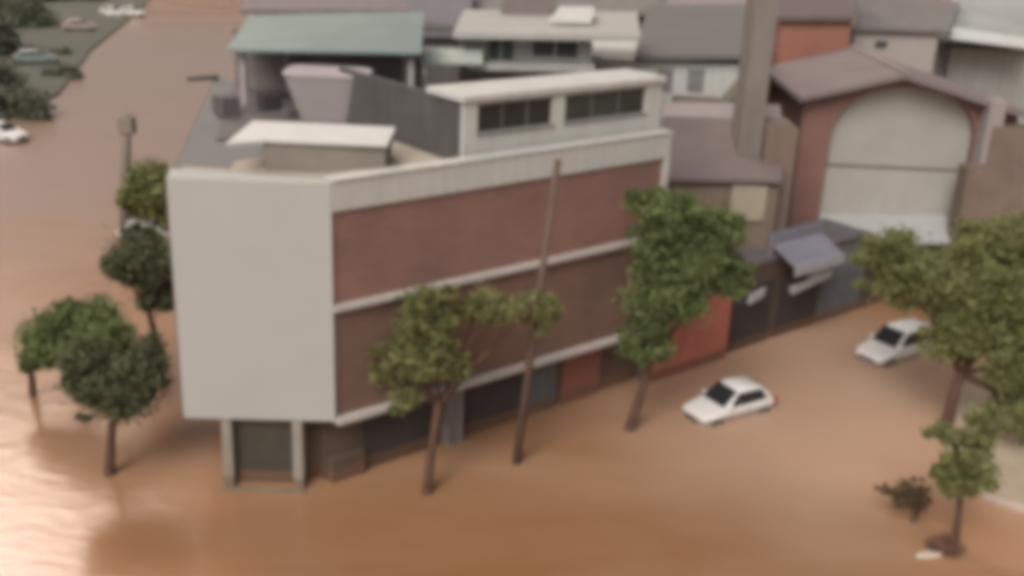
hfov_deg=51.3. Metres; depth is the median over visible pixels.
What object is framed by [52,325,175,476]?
street tree
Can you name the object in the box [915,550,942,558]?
floating board
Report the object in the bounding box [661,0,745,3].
long roof house
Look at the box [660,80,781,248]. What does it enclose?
grey roof shop
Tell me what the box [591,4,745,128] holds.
grey roof house
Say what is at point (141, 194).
street tree
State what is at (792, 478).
flood water
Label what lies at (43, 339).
street tree
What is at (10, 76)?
verge tree
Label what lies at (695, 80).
window
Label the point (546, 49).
window
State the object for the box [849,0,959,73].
white cottage
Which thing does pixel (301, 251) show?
corner building
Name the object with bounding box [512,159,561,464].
utility pole
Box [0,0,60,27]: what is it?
verge tree
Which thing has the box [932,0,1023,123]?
pale roof house
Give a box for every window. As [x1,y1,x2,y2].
[476,97,554,135]
[486,39,515,61]
[530,40,579,59]
[563,87,646,124]
[657,68,673,91]
[686,68,704,91]
[875,41,887,47]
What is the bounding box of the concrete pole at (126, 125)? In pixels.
[117,114,136,225]
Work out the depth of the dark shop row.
51.75 m
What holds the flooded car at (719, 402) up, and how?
on the flood water
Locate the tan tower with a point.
(758, 33)
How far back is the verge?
137.94 m
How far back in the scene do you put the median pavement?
42.26 m
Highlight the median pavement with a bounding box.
[942,366,1023,503]
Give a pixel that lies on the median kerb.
(1005, 502)
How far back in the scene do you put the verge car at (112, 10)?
161.33 m
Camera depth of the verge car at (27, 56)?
117.05 m
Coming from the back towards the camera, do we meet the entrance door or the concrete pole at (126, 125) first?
the concrete pole at (126, 125)
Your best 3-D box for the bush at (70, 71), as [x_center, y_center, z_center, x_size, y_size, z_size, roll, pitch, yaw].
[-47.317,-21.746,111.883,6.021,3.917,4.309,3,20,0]
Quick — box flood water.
[0,0,1023,575]
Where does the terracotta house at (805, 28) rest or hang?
on the flood water
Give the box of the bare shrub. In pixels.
[873,476,941,523]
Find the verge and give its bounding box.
[0,0,148,120]
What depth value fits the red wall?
48.28 m
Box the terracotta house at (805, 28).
[766,0,854,103]
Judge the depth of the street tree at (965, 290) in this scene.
41.85 m
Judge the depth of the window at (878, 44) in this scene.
71.56 m
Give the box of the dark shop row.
[726,218,914,352]
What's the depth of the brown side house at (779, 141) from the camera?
51.51 m
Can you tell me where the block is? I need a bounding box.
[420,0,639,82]
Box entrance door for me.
[234,419,293,483]
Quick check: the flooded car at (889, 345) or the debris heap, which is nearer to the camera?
the debris heap
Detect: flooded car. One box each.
[113,219,168,239]
[682,376,777,426]
[855,318,933,367]
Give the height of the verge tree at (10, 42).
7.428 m
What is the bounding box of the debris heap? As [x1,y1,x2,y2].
[923,532,967,559]
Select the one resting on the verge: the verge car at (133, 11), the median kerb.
the verge car at (133, 11)
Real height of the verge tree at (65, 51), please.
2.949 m
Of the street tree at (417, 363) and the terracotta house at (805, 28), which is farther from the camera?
the terracotta house at (805, 28)
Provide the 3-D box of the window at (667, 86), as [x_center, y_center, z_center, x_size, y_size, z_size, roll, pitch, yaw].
[8.516,-11.598,59.516,0.889,1.265,0.056,2,20,0]
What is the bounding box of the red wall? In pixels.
[633,291,731,382]
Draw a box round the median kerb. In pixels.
[979,492,1023,512]
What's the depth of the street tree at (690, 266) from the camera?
40.48 m
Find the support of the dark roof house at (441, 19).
on the flood water
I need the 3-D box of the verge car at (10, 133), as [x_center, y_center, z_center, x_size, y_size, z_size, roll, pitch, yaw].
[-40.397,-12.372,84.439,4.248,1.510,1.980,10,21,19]
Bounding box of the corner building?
[165,67,673,493]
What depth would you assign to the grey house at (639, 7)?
85.11 m
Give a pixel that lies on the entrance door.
(264, 448)
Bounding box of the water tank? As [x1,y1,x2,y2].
[282,65,373,122]
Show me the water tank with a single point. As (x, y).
(320, 93)
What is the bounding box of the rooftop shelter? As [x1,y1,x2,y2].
[227,12,423,104]
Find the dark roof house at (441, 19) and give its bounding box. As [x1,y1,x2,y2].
[408,0,471,85]
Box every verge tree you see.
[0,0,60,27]
[0,7,35,54]
[0,57,29,94]
[0,82,57,120]
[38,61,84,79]
[44,45,72,54]
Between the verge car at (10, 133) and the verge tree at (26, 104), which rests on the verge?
the verge tree at (26, 104)
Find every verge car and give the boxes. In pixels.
[0,121,28,143]
[12,49,58,63]
[61,19,96,30]
[99,6,125,15]
[120,6,144,16]
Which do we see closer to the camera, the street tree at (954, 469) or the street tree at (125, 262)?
the street tree at (954, 469)
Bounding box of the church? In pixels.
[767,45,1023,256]
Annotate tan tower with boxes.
[731,0,778,154]
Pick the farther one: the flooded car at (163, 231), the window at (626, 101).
the flooded car at (163, 231)
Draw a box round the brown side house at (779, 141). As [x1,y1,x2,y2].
[760,116,798,232]
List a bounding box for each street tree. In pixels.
[4,291,142,397]
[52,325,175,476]
[97,219,174,347]
[114,155,173,230]
[364,278,567,495]
[607,182,758,431]
[846,205,1023,445]
[919,399,1014,541]
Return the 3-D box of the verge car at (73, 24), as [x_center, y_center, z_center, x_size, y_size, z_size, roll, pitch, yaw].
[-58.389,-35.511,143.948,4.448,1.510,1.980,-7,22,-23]
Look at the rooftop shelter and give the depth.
49.54 m
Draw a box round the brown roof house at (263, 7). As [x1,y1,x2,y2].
[239,0,407,14]
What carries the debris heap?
on the flood water
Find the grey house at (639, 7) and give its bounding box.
[472,0,660,30]
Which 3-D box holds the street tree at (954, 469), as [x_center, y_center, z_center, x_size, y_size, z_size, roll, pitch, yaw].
[14.849,6.414,35.457,3.058,5.793,2.589,3,20,0]

